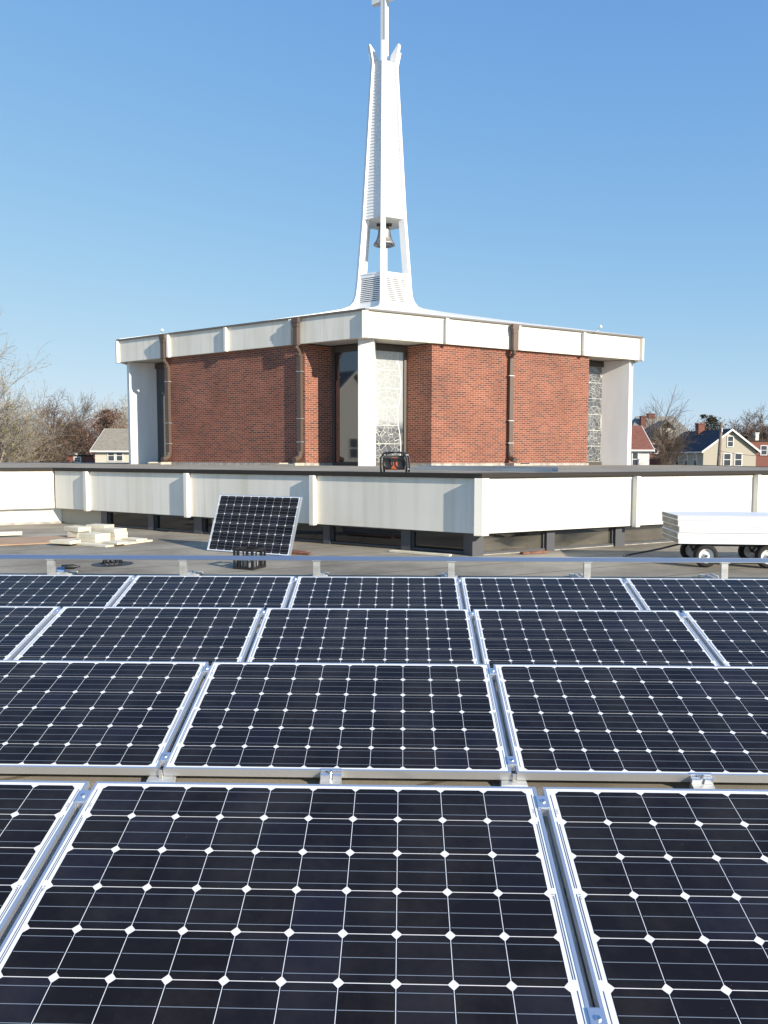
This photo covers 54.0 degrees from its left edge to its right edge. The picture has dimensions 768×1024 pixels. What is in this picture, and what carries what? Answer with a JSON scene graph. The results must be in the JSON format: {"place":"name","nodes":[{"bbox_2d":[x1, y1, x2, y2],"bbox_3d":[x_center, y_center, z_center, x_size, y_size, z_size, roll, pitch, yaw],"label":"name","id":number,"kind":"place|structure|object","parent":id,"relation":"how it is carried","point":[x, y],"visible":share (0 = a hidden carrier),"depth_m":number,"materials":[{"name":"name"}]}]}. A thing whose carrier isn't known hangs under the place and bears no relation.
{"place":"outdoors","nodes":[
{"label":"outdoors","id":0,"kind":"place"},
{"bbox_2d":[79,537,109,542],"bbox_3d":[-5.296,0.496,13.778,0.440,0.070,0.340,2,5,28],"label":"foam block","id":1,"kind":"object","parent":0,"point":[94,540],"depth_m":13.64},
{"bbox_2d":[78,532,109,538],"bbox_3d":[-5.296,0.422,13.773,0.450,0.075,0.340,2,5,28],"label":"foam block","id":2,"kind":"object","parent":1,"relation":"on","point":[94,535],"depth_m":13.68,"materials":[{"name":"plastic"}]},
{"bbox_2d":[90,428,128,462],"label":"tan roofed house","id":3,"kind":"structure","parent":0,"point":[110,445],"depth_m":80.04,"materials":[{"name":"beige"}]},
{"bbox_2d":[107,452,114,460],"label":"window","id":4,"kind":"structure","parent":3,"relation":"in","point":[110,455],"depth_m":79.75,"materials":[{"name":"white"}]},
{"bbox_2d":[115,452,122,460],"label":"window","id":5,"kind":"structure","parent":3,"relation":"in","point":[119,455],"depth_m":79.75,"materials":[{"name":"white"}]},
{"bbox_2d":[110,535,127,539],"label":"foam block","id":6,"kind":"object","parent":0,"point":[117,537],"depth_m":13.97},
{"bbox_2d":[105,532,127,536],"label":"foam block","id":7,"kind":"object","parent":6,"relation":"on","point":[119,534],"depth_m":13.98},
{"bbox_2d":[98,527,126,532],"bbox_3d":[-5.089,0.339,14.121,0.420,0.066,0.300,2,5,28],"label":"foam block","id":8,"kind":"object","parent":7,"relation":"on","point":[112,530],"depth_m":14.03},
{"bbox_2d":[86,524,113,528],"bbox_3d":[-5.623,0.285,14.909,0.460,0.075,0.280,2,4,20],"label":"foam block","id":9,"kind":"object","parent":8,"relation":"on","point":[95,526],"depth_m":14.80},
{"bbox_2d":[207,494,302,555],"bbox_3d":[-2.082,0.253,12.575,1.658,0.990,0.370,2,-17,26],"label":"solar panel","id":10,"kind":"object","parent":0,"point":[269,523],"visible":0.98,"depth_m":12.41,"materials":[{"name":"black"}]},
{"bbox_2d":[0,523,767,1006],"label":"roof deck","id":11,"kind":"structure","parent":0,"point":[174,543],"depth_m":10.72,"materials":[{"name":"concrete"}]},
{"bbox_2d":[0,531,21,535],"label":"timber offcut","id":12,"kind":"object","parent":11,"relation":"on","point":[8,533],"visible":1,"depth_m":14.80,"materials":[{"name":"beige wood"}]},
{"bbox_2d":[0,468,61,524],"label":"annex wing","id":13,"kind":"structure","parent":11,"relation":"on","point":[26,496],"depth_m":17.49,"materials":[{"name":"paint"}]},
{"bbox_2d":[0,535,72,545],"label":"plywood sheet","id":14,"kind":"object","parent":11,"relation":"on","point":[24,540],"visible":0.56,"depth_m":13.94,"materials":[{"name":"wood"}]},
{"bbox_2d":[45,559,77,574],"bbox_3d":[-4.221,0.714,9.796,0.200,0.267,0.650,0,4,1],"label":"rail post","id":15,"kind":"object","parent":11,"relation":"on","point":[51,567],"visible":0.59,"depth_m":9.54,"materials":[{"name":"metal"}]},
{"bbox_2d":[57,564,79,571],"bbox_3d":[-4.170,0.737,9.959,0.250,0.068,0.254,-1,4,-12],"label":"cordless drill","id":16,"kind":"object","parent":15,"relation":"on","point":[62,568],"visible":1,"depth_m":10.02,"materials":[{"name":"blue plastic"}]},
{"bbox_2d":[0,554,767,562],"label":"mounting rail","id":17,"kind":"object","parent":15,"relation":"on","point":[404,558],"visible":1,"depth_m":9.44,"materials":[{"name":"silver metal"}]},
{"bbox_2d":[74,790,91,809],"bbox_3d":[-1.119,1.244,2.355,0.150,0.113,1.055,0,19,1],"label":"panel mount","id":18,"kind":"object","parent":11,"relation":"on","point":[82,797],"visible":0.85,"depth_m":2.77,"materials":[{"name":"metal"}]},
{"bbox_2d":[0,780,89,945],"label":"solar panel","id":19,"kind":"object","parent":18,"relation":"on","point":[37,818],"visible":0.98,"depth_m":2.62,"materials":[{"name":"black"}]},
{"bbox_2d":[0,781,590,1023],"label":"solar panel","id":20,"kind":"object","parent":18,"relation":"on","point":[194,903],"visible":1,"depth_m":2.28,"materials":[{"name":"black"}]},
{"bbox_2d":[47,538,152,546],"bbox_3d":[-5.233,0.539,13.904,1.500,0.030,1.100,2,5,28],"label":"base board","id":21,"kind":"object","parent":11,"relation":"on","point":[98,544],"visible":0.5,"depth_m":13.42,"materials":[{"name":"beige plastic"}]},
{"bbox_2d":[50,539,80,544],"bbox_3d":[-5.669,0.527,13.398,0.460,0.060,0.260,2,4,20],"label":"foam block","id":22,"kind":"object","parent":21,"relation":"on","point":[65,541],"depth_m":13.31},
{"bbox_2d":[67,531,90,537],"bbox_3d":[-5.872,0.420,14.504,0.300,0.115,0.300,2,5,28],"label":"foam block","id":23,"kind":"object","parent":21,"relation":"on","point":[72,534],"depth_m":14.38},
{"bbox_2d":[64,525,90,531],"bbox_3d":[-5.892,0.320,14.480,0.460,0.085,0.280,3,5,34],"label":"foam block","id":24,"kind":"object","parent":23,"relation":"on","point":[76,528],"depth_m":14.37,"materials":[{"name":"plastic"}]},
{"bbox_2d":[102,540,127,544],"bbox_3d":[-4.782,0.543,13.380,0.440,0.035,0.220,3,5,35],"label":"foam block","id":25,"kind":"object","parent":21,"relation":"on","point":[114,542],"depth_m":13.30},
{"bbox_2d":[122,537,146,540],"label":"foam block","id":26,"kind":"object","parent":21,"relation":"on","point":[134,539],"depth_m":13.94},
{"bbox_2d":[91,560,132,566],"bbox_3d":[-3.983,0.718,11.046,0.580,0.098,0.580,0,4,0],"label":"roof drain","id":27,"kind":"object","parent":11,"relation":"on","point":[104,562],"visible":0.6,"depth_m":10.95,"materials":[{"name":"black metal"}]},
{"bbox_2d":[146,666,211,781],"bbox_3d":[-1.058,1.123,4.034,0.150,0.113,1.055,0,19,1],"label":"panel mount","id":28,"kind":"object","parent":11,"relation":"on","point":[164,758],"visible":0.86,"depth_m":3.62,"materials":[{"name":"silver metal"}]},
{"bbox_2d":[0,660,208,775],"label":"solar panel","id":29,"kind":"object","parent":28,"relation":"on","point":[93,717],"visible":1,"depth_m":4.04,"materials":[{"name":"black"}]},
{"bbox_2d":[163,662,510,779],"bbox_3d":[-0.214,1.086,4.054,1.658,0.043,0.990,0,19,1],"label":"solar panel","id":30,"kind":"object","parent":28,"relation":"attached to","point":[356,720],"visible":1,"depth_m":3.94,"materials":[{"name":"black"}]},
{"bbox_2d":[178,560,202,575],"bbox_3d":[-2.531,0.720,9.754,0.200,0.267,0.650,0,4,1],"label":"rail post","id":31,"kind":"object","parent":11,"relation":"on","point":[183,568],"visible":0.59,"depth_m":9.50,"materials":[{"name":"metal"}]},
{"bbox_2d":[233,546,265,569],"bbox_3d":[-1.902,0.649,10.662,0.330,0.285,0.330,2,4,24],"label":"milk crate","id":32,"kind":"object","parent":11,"relation":"on","point":[247,550],"visible":0.74,"depth_m":10.57,"materials":[{"name":"black plastic"}]},
{"bbox_2d":[241,555,258,567],"bbox_3d":[-1.893,0.697,10.659,0.220,0.170,0.190,1,4,10],"label":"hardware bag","id":33,"kind":"object","parent":32,"relation":"in","point":[245,563],"visible":0.33,"depth_m":10.57,"materials":[{"name":"plastic"}]},
{"bbox_2d":[246,610,266,660],"bbox_3d":[-0.987,1.006,5.670,0.150,0.113,1.055,0,19,1],"label":"panel mount","id":34,"kind":"object","parent":11,"relation":"on","point":[262,612],"visible":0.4,"depth_m":6.07,"materials":[{"name":"silver metal"}]},
{"bbox_2d":[13,606,263,665],"bbox_3d":[-1.828,0.963,5.733,1.658,0.042,0.990,0,19,1],"label":"solar panel","id":35,"kind":"object","parent":34,"relation":"on","point":[209,635],"visible":0.9,"depth_m":5.75,"materials":[{"name":"black"}]},
{"bbox_2d":[246,608,479,663],"bbox_3d":[-0.143,0.969,5.691,1.658,0.043,0.990,0,19,1],"label":"solar panel","id":36,"kind":"object","parent":34,"relation":"on","point":[366,635],"visible":0.91,"depth_m":5.70,"materials":[{"name":"black"}]},
{"bbox_2d":[287,578,297,607],"bbox_3d":[-0.920,0.888,7.317,0.150,0.113,1.055,0,19,1],"label":"panel mount","id":37,"kind":"object","parent":11,"relation":"on","point":[295,579],"visible":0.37,"depth_m":7.71,"materials":[{"name":"silver metal"}]},
{"bbox_2d":[111,575,294,623],"bbox_3d":[-1.762,0.845,7.380,1.658,0.042,0.990,0,19,1],"label":"solar panel","id":38,"kind":"object","parent":37,"relation":"on","point":[265,592],"visible":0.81,"depth_m":7.47,"materials":[{"name":"black"}]},
{"bbox_2d":[291,551,311,554],"bbox_3d":[-1.494,0.659,12.294,0.700,0.030,0.100,3,5,31],"label":"loose strip","id":39,"kind":"object","parent":11,"relation":"on","point":[302,553],"visible":0.57,"depth_m":12.16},
{"bbox_2d":[312,561,328,575],"bbox_3d":[-0.842,0.726,9.712,0.200,0.267,0.650,0,4,1],"label":"rail post","id":40,"kind":"object","parent":11,"relation":"on","point":[316,569],"visible":0.63,"depth_m":9.45,"materials":[{"name":"metal"}]},
{"bbox_2d":[320,768,341,783],"bbox_3d":[-0.251,1.280,3.564,0.100,0.112,0.085,0,19,1],"label":"edge clip","id":41,"kind":"object","parent":11,"relation":"on","point":[330,778],"visible":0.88,"depth_m":3.56,"materials":[{"name":"metal"}]},
{"bbox_2d":[0,462,767,555],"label":"church hall","id":42,"kind":"structure","parent":11,"relation":"on","point":[482,513],"depth_m":13.44,"materials":[{"name":"painted concrete panels"},{"name":"glass"},{"name":"metal"}]},
{"bbox_2d":[108,511,147,528],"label":"window","id":43,"kind":"structure","parent":42,"relation":"in","point":[119,519],"depth_m":16.69,"materials":[{"name":"grey"}]},
{"bbox_2d":[155,514,193,531],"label":"window","id":44,"kind":"structure","parent":42,"relation":"in","point":[162,522],"depth_m":15.92,"materials":[{"name":"grey"}]},
{"bbox_2d":[203,517,213,533],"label":"window","id":45,"kind":"structure","parent":42,"relation":"in","point":[207,521],"depth_m":15.38,"materials":[{"name":"grey"}]},
{"bbox_2d":[278,463,304,465],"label":"splash block","id":46,"kind":"object","parent":42,"relation":"on","point":[293,464],"depth_m":23.84,"materials":[{"name":"concrete"}]},
{"bbox_2d":[294,523,322,541],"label":"window","id":47,"kind":"structure","parent":42,"relation":"in","point":[304,531],"depth_m":13.98,"materials":[{"name":"grey"}]},
{"bbox_2d":[331,525,400,547],"bbox_3d":[-0.298,0.415,13.288,1.332,0.351,0.905,0,4,0],"label":"window","id":48,"kind":"structure","parent":42,"relation":"in","point":[351,535],"depth_m":13.29,"materials":[{"name":"grey"}]},
{"bbox_2d":[115,0,643,465],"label":"church","id":49,"kind":"structure","parent":42,"relation":"on","point":[376,369],"depth_m":25.63,"materials":[{"name":"brick"}]},
{"bbox_2d":[155,363,165,462],"bbox_3d":[-8.499,-3.797,29.133,1.260,3.878,0.724,0,4,5],"label":"window","id":50,"kind":"structure","parent":49,"relation":"in","point":[159,367],"depth_m":29.22,"materials":[{"name":"black glass"}]},
{"bbox_2d":[332,344,357,465],"bbox_3d":[-1.098,-3.447,24.423,1.260,3.878,0.724,0,4,5],"label":"window","id":51,"kind":"structure","parent":49,"relation":"in","point":[345,357],"depth_m":24.52,"materials":[{"name":"black glass"}]},
{"bbox_2d":[373,224,394,247],"bbox_3d":[0.011,-12.350,33.593,0.970,0.970,0.970,0,4,0],"label":"church bell","id":52,"kind":"object","parent":49,"relation":"hanging from","point":[390,243],"visible":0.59,"depth_m":33.42,"materials":[{"name":"silver metal"}]},
{"bbox_2d":[376,344,406,465],"bbox_3d":[0.102,-3.441,24.370,1.300,3.878,0.628,0,4,-4],"label":"window","id":53,"kind":"structure","parent":49,"relation":"in","point":[391,360],"depth_m":24.41,"materials":[{"name":"white glass"}]},
{"bbox_2d":[587,361,603,464],"bbox_3d":[7.893,-3.717,28.408,1.300,3.878,0.628,0,4,-4],"label":"window","id":54,"kind":"structure","parent":49,"relation":"in","point":[595,367],"depth_m":28.43,"materials":[{"name":"grey glass"}]},
{"bbox_2d":[380,451,409,471],"bbox_3d":[0.191,-0.860,12.895,0.484,0.354,0.334,1,4,10],"label":"jobsite radio","id":55,"kind":"object","parent":42,"relation":"on","point":[395,463],"visible":1,"depth_m":12.78,"materials":[{"name":"black plastic"}]},
{"bbox_2d":[411,530,463,552],"bbox_3d":[0.987,0.476,12.470,1.054,0.351,0.728,0,4,0],"label":"window","id":56,"kind":"structure","parent":42,"relation":"in","point":[421,539],"depth_m":12.52,"materials":[{"name":"grey"}]},
{"bbox_2d":[411,465,557,471],"bbox_3d":[1.706,-0.777,13.469,3.028,0.085,0.220,4,6,42],"label":"metal channel","id":57,"kind":"object","parent":42,"relation":"on","point":[498,468],"visible":1,"depth_m":13.30,"materials":[{"name":"grey"}]},
{"bbox_2d":[483,530,545,553],"bbox_3d":[2.126,0.481,12.437,1.195,0.351,0.692,0,4,0],"label":"window","id":58,"kind":"structure","parent":42,"relation":"in","point":[507,542],"depth_m":12.45,"materials":[{"name":"grey"}]},
{"bbox_2d":[505,463,530,465],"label":"splash block","id":59,"kind":"object","parent":42,"relation":"on","point":[515,464],"depth_m":24.96,"materials":[{"name":"concrete"}]},
{"bbox_2d":[555,527,613,548],"bbox_3d":[3.461,0.433,13.129,1.275,0.351,0.734,0,4,0],"label":"window","id":60,"kind":"structure","parent":42,"relation":"in","point":[601,536],"depth_m":13.14,"materials":[{"name":"grey"}]},
{"bbox_2d":[625,524,669,543],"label":"window","id":61,"kind":"structure","parent":42,"relation":"in","point":[644,533],"depth_m":13.81,"materials":[{"name":"grey"}]},
{"bbox_2d":[389,550,451,556],"bbox_3d":[0.585,0.667,12.226,1.100,0.030,0.100,3,5,31],"label":"loose strip","id":62,"kind":"object","parent":11,"relation":"on","point":[421,553],"visible":1,"depth_m":12.18,"materials":[{"name":"beige plastic"}]},
{"bbox_2d":[441,561,456,576],"bbox_3d":[0.848,0.732,9.670,0.200,0.267,0.650,0,4,1],"label":"rail post","id":63,"kind":"object","parent":11,"relation":"on","point":[451,569],"visible":0.62,"depth_m":9.41,"materials":[{"name":"metal"}]},
{"bbox_2d":[458,579,464,608],"bbox_3d":[0.764,0.894,7.276,0.150,0.113,1.055,0,19,1],"label":"panel mount","id":64,"kind":"object","parent":11,"relation":"on","point":[459,580],"visible":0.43,"depth_m":7.61,"materials":[{"name":"silver metal"}]},
{"bbox_2d":[288,576,462,608],"bbox_3d":[-0.077,0.851,7.338,1.658,0.043,0.990,0,19,1],"label":"solar panel","id":65,"kind":"object","parent":64,"relation":"on","point":[377,592],"visible":0.75,"depth_m":7.43,"materials":[{"name":"black"}]},
{"bbox_2d":[461,577,642,625],"bbox_3d":[1.607,0.857,7.296,1.658,0.044,0.990,0,19,1],"label":"solar panel","id":66,"kind":"object","parent":64,"relation":"on","point":[547,593],"visible":0.73,"depth_m":7.39,"materials":[{"name":"black"}]},
{"bbox_2d":[469,612,481,663],"bbox_3d":[0.698,1.012,5.628,0.150,0.113,1.055,0,19,1],"label":"panel mount","id":67,"kind":"object","parent":11,"relation":"on","point":[472,614],"visible":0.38,"depth_m":5.85,"materials":[{"name":"silver metal"}]},
{"bbox_2d":[489,668,527,786],"bbox_3d":[0.627,1.129,3.992,0.150,0.113,1.055,0,19,1],"label":"panel mount","id":68,"kind":"object","parent":11,"relation":"on","point":[513,781],"visible":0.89,"depth_m":3.63,"materials":[{"name":"silver metal"}]},
{"bbox_2d":[493,664,767,782],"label":"solar panel","id":69,"kind":"object","parent":68,"relation":"attached to","point":[651,723],"visible":1,"depth_m":3.94,"materials":[{"name":"black"}]},
{"bbox_2d":[520,550,547,553],"bbox_3d":[2.459,0.661,12.347,0.500,0.030,0.100,-2,5,-26],"label":"loose strip","id":70,"kind":"object","parent":11,"relation":"on","point":[534,552],"visible":1,"depth_m":12.32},
{"bbox_2d":[536,796,607,1023],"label":"panel mount","id":71,"kind":"object","parent":11,"relation":"on","point":[596,1015],"visible":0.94,"depth_m":2.29,"materials":[{"name":"silver metal"}]},
{"bbox_2d":[542,787,767,1023],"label":"solar panel","id":72,"kind":"object","parent":71,"relation":"on","point":[667,892],"visible":0.99,"depth_m":2.33,"materials":[{"name":"black"}]},
{"bbox_2d":[569,562,591,577],"bbox_3d":[2.537,0.738,9.628,0.200,0.267,0.650,0,4,1],"label":"rail post","id":73,"kind":"object","parent":11,"relation":"on","point":[586,573],"visible":0.65,"depth_m":9.37,"materials":[{"name":"metal"}]},
{"bbox_2d":[680,613,687,620],"bbox_3d":[2.382,1.018,5.586,0.150,0.113,1.055,0,19,1],"label":"panel mount","id":74,"kind":"object","parent":11,"relation":"on","point":[684,615],"visible":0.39,"depth_m":5.99,"materials":[{"name":"silver metal"}]},
{"bbox_2d":[473,609,720,667],"bbox_3d":[1.541,0.975,5.649,1.658,0.044,0.990,0,19,1],"label":"solar panel","id":75,"kind":"object","parent":74,"relation":"on","point":[595,637],"visible":0.91,"depth_m":5.66,"materials":[{"name":"black"}]},
{"bbox_2d":[682,610,767,665],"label":"solar panel","id":76,"kind":"object","parent":74,"relation":"on","point":[733,638],"visible":0.92,"depth_m":5.71,"materials":[{"name":"black"}]},
{"bbox_2d":[623,544,767,567],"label":"wagon","id":77,"kind":"object","parent":11,"relation":"on","point":[711,551],"visible":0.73,"depth_m":10.81,"materials":[{"name":"black metal"}]},
{"bbox_2d":[662,533,767,544],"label":"white board","id":78,"kind":"object","parent":77,"relation":"on","point":[717,541],"visible":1,"depth_m":10.71,"materials":[{"name":"white"}]},
{"bbox_2d":[662,527,767,538],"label":"white board","id":79,"kind":"object","parent":78,"relation":"on","point":[675,534],"visible":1,"depth_m":10.71,"materials":[{"name":"white"}]},
{"bbox_2d":[663,522,767,532],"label":"white board","id":80,"kind":"object","parent":79,"relation":"on","point":[698,529],"visible":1,"depth_m":10.70,"materials":[{"name":"white"}]},
{"bbox_2d":[662,516,767,526],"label":"white board","id":81,"kind":"object","parent":80,"relation":"on","point":[730,523],"visible":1,"depth_m":10.70,"materials":[{"name":"white"}]},
{"bbox_2d":[662,511,767,520],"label":"white board","id":82,"kind":"object","parent":81,"relation":"on","point":[705,515],"visible":1,"depth_m":10.74,"materials":[{"name":"white"}]},
{"bbox_2d":[689,773,714,788],"bbox_3d":[1.488,1.286,3.521,0.100,0.112,0.085,0,19,1],"label":"edge clip","id":83,"kind":"object","parent":11,"relation":"on","point":[702,782],"visible":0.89,"depth_m":3.52,"materials":[{"name":"silver metal"}]},
{"bbox_2d":[698,563,727,578],"bbox_3d":[4.227,0.744,9.586,0.200,0.267,0.650,0,4,1],"label":"rail post","id":84,"kind":"object","parent":11,"relation":"on","point":[723,570],"visible":0.62,"depth_m":9.36,"materials":[{"name":"metal"}]},
{"bbox_2d":[0,0,767,444],"label":"sky","id":85,"kind":"structure","parent":0,"point":[170,166],"materials":[{"name":"blue"}]},
{"bbox_2d":[631,425,654,464],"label":"pale house","id":86,"kind":"structure","parent":0,"point":[641,446],"depth_m":79.80,"materials":[{"name":"white"}]},
{"bbox_2d":[631,452,638,464],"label":"window","id":87,"kind":"structure","parent":86,"relation":"in","point":[635,455],"depth_m":79.69,"materials":[{"name":"white"}]},
{"bbox_2d":[649,440,668,464],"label":"brick house","id":88,"kind":"structure","parent":0,"point":[653,462],"depth_m":96.79,"materials":[{"name":"brown"}]},
{"bbox_2d":[632,413,688,439],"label":"grey roofed house","id":89,"kind":"structure","parent":0,"point":[636,420],"depth_m":120.14,"materials":[{"name":"beige"}]},
{"bbox_2d":[667,423,760,465],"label":"gabled house","id":90,"kind":"structure","parent":0,"point":[704,451],"depth_m":88.14,"materials":[{"name":"beige"}]},
{"bbox_2d":[723,453,730,465],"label":"window","id":91,"kind":"structure","parent":90,"relation":"in","point":[726,456],"depth_m":87.99,"materials":[{"name":"white"}]},
{"bbox_2d":[727,436,733,446],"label":"window","id":92,"kind":"structure","parent":90,"relation":"in","point":[730,439],"depth_m":87.86,"materials":[{"name":"white"}]},
{"bbox_2d":[734,453,741,465],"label":"window","id":93,"kind":"structure","parent":90,"relation":"in","point":[737,457],"depth_m":88.12,"materials":[{"name":"white"}]},
{"bbox_2d":[743,432,767,466],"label":"brick building","id":94,"kind":"structure","parent":0,"point":[762,456],"depth_m":103.82,"materials":[{"name":"red"}]},
{"bbox_2d":[760,445,767,454],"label":"window","id":95,"kind":"structure","parent":94,"relation":"in","point":[763,448],"depth_m":103.73,"materials":[{"name":"white"}]},
{"label":"ground","id":96,"kind":"structure","parent":0,"visible":0},
{"bbox_2d":[0,306,78,462],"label":"budding tree","id":97,"kind":"object","parent":96,"relation":"on","point":[7,437],"visible":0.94,"depth_m":47.02,"materials":[{"name":"brown plant"}]},
{"bbox_2d":[4,387,77,500],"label":"shrubby tree","id":98,"kind":"object","parent":96,"relation":"on","point":[45,453],"visible":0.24,"depth_m":55.40,"materials":[{"name":"brown plant"}]},
{"bbox_2d":[10,389,88,479],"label":"bare tree","id":99,"kind":"object","parent":96,"relation":"on","point":[65,440],"visible":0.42,"depth_m":88.58,"materials":[{"name":"brown plant"}]},
{"bbox_2d":[47,387,100,454],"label":"bare tree","id":100,"kind":"object","parent":96,"relation":"on","point":[86,408],"visible":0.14,"depth_m":111.20,"materials":[{"name":"brown plant"}]},
{"bbox_2d":[66,455,94,462],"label":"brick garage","id":101,"kind":"structure","parent":96,"relation":"on","point":[86,458],"depth_m":87.83,"materials":[{"name":"red"}]},
{"bbox_2d":[70,408,127,454],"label":"copper tree","id":102,"kind":"object","parent":96,"relation":"on","point":[107,418],"visible":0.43,"depth_m":91.75,"materials":[{"name":"brown plant"}]},
{"bbox_2d":[77,392,127,454],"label":"bare tree","id":103,"kind":"object","parent":96,"relation":"on","point":[125,418],"visible":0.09,"depth_m":101.44,"materials":[{"name":"brown plant"}]},
{"bbox_2d":[637,385,701,464],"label":"bare tree","id":104,"kind":"object","parent":96,"relation":"on","point":[663,440],"visible":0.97,"depth_m":84.12,"materials":[{"name":"brown plant"}]},
{"bbox_2d":[679,414,729,431],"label":"evergreen tree","id":105,"kind":"object","parent":96,"relation":"on","point":[711,420],"visible":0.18,"depth_m":105.20,"materials":[{"name":"green plant"}]},
{"bbox_2d":[717,423,722,464],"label":"utility pole","id":106,"kind":"object","parent":96,"relation":"on","point":[719,444],"visible":0.53,"depth_m":73.60,"materials":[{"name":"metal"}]},
{"bbox_2d":[723,403,767,439],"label":"bare tree","id":107,"kind":"object","parent":96,"relation":"on","point":[762,428],"visible":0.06,"depth_m":121.25,"materials":[{"name":"brown plant"}]},
{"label":"panel mount","id":108,"kind":"object","parent":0,"visible":0},
{"bbox_2d":[0,606,60,659],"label":"solar panel","id":109,"kind":"object","parent":108,"relation":"on","point":[21,627],"visible":0.96,"depth_m":5.92,"materials":[{"name":"black"}]},
{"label":"panel mount","id":110,"kind":"object","parent":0,"visible":0},
{"bbox_2d":[0,575,134,607],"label":"solar panel","id":111,"kind":"object","parent":110,"relation":"on","point":[61,591],"visible":0.69,"depth_m":7.54,"materials":[{"name":"black"}]},
{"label":"panel mount","id":112,"kind":"object","parent":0,"visible":0},
{"bbox_2d":[625,578,767,612],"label":"solar panel","id":113,"kind":"object","parent":112,"relation":"on","point":[696,594],"visible":0.78,"depth_m":7.38,"materials":[{"name":"black"}]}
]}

